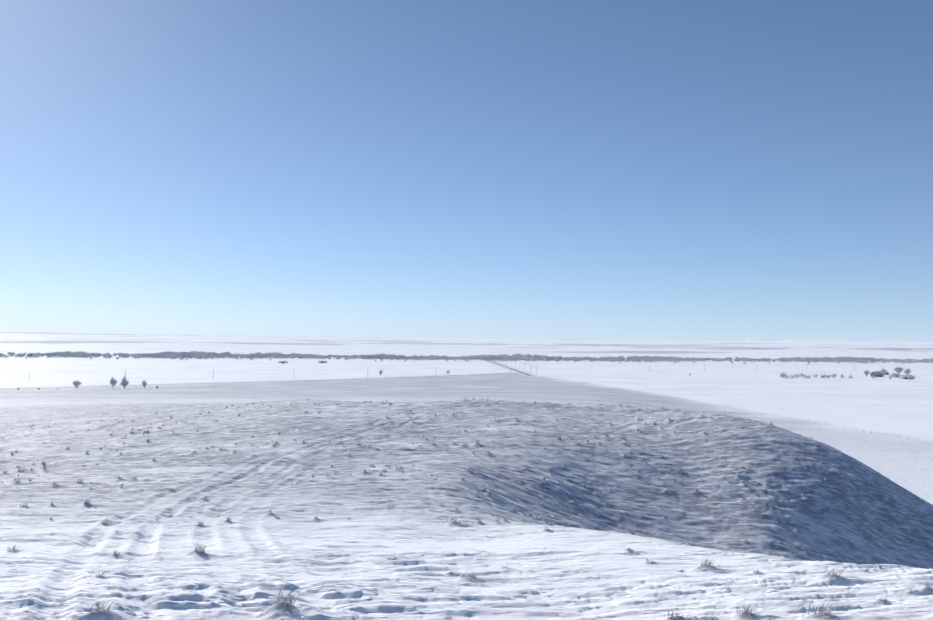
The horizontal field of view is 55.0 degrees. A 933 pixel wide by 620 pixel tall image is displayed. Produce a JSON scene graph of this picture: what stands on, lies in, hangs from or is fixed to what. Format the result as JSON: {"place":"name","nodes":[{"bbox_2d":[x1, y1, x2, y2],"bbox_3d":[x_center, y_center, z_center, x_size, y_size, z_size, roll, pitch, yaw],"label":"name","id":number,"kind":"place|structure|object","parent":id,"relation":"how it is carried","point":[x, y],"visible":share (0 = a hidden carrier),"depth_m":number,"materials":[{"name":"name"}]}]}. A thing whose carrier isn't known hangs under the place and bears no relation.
{"place":"outdoors","nodes":[
{"label":"outdoors","id":0,"kind":"place"},
{"bbox_2d":[0,332,932,619],"bbox_3d":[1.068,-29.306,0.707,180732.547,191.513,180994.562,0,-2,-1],"label":"terrain","id":1,"kind":"structure","parent":0,"point":[358,546],"depth_m":69.26,"materials":[{"name":"white snow"}]},
{"bbox_2d":[73,379,81,388],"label":"cottonwood tree","id":2,"kind":"object","parent":1,"relation":"on","point":[77,383],"visible":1,"depth_m":767.14,"materials":[{"name":"grey plant"}]},
{"bbox_2d":[109,377,116,388],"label":"cottonwood tree","id":3,"kind":"object","parent":1,"relation":"on","point":[113,382],"visible":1,"depth_m":766.70,"materials":[{"name":"grey plant"}]},
{"bbox_2d":[119,375,128,389],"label":"cottonwood tree","id":4,"kind":"object","parent":1,"relation":"on","point":[124,382],"visible":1,"depth_m":759.68,"materials":[{"name":"grey plant"}]},
{"bbox_2d":[3,372,509,388],"bbox_3d":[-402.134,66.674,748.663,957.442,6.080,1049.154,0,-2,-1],"label":"road fence","id":5,"kind":"object","parent":1,"relation":"on","point":[250,381],"depth_m":953.97,"materials":[{"name":"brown wood"}]},
{"bbox_2d":[0,373,519,389],"bbox_3d":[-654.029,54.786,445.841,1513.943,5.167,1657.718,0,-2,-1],"label":"county road","id":6,"kind":"structure","parent":1,"relation":"on","point":[248,382],"depth_m":926.15,"materials":[{"name":"white snow"}]},
{"bbox_2d":[17,373,515,389],"bbox_3d":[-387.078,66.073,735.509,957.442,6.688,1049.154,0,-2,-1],"label":"road fence","id":7,"kind":"object","parent":1,"relation":"on","point":[268,381],"depth_m":949.17,"materials":[{"name":"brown wood"}]},
{"bbox_2d":[0,398,931,619],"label":"grass tufts","id":8,"kind":"object","parent":1,"relation":"on","point":[466,575],"visible":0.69,"depth_m":52.72,"materials":[{"name":"brown plant"}]},
{"bbox_2d":[483,359,533,375],"bbox_3d":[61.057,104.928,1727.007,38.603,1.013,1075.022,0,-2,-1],"label":"road","id":9,"kind":"structure","parent":1,"relation":"on","point":[518,371],"depth_m":1426.24,"materials":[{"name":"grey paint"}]},
{"bbox_2d":[567,380,902,437],"bbox_3d":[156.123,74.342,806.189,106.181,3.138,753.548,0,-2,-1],"label":"pasture fence","id":10,"kind":"object","parent":1,"relation":"on","point":[749,410],"visible":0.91,"depth_m":580.82,"materials":[{"name":"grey wood"}]},
{"bbox_2d":[870,371,882,376],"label":"barn","id":11,"kind":"structure","parent":1,"relation":"on","point":[877,373],"depth_m":1250.25,"materials":[{"name":"paint"}]},
{"bbox_2d":[890,373,899,377],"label":"farm house","id":12,"kind":"structure","parent":1,"relation":"on","point":[895,375],"depth_m":1233.70,"materials":[{"name":"white paint"}]},
{"bbox_2d":[893,366,902,373],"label":"tree","id":13,"kind":"object","parent":1,"relation":"on","point":[898,369],"visible":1,"depth_m":1295.20,"materials":[{"name":"grey plant"}]},
{"bbox_2d":[898,375,914,378],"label":"shed","id":14,"kind":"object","parent":1,"relation":"on","point":[904,376],"visible":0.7,"depth_m":1175.87,"materials":[{"name":"grey metal"}]},
{"bbox_2d":[903,368,910,374],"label":"tree","id":15,"kind":"object","parent":1,"relation":"on","point":[908,371],"visible":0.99,"depth_m":1263.99,"materials":[{"name":"grey plant"}]},
{"bbox_2d":[0,0,932,341],"label":"sky","id":16,"kind":"structure","parent":0,"point":[686,170],"materials":[{"name":"blue"}]}
]}

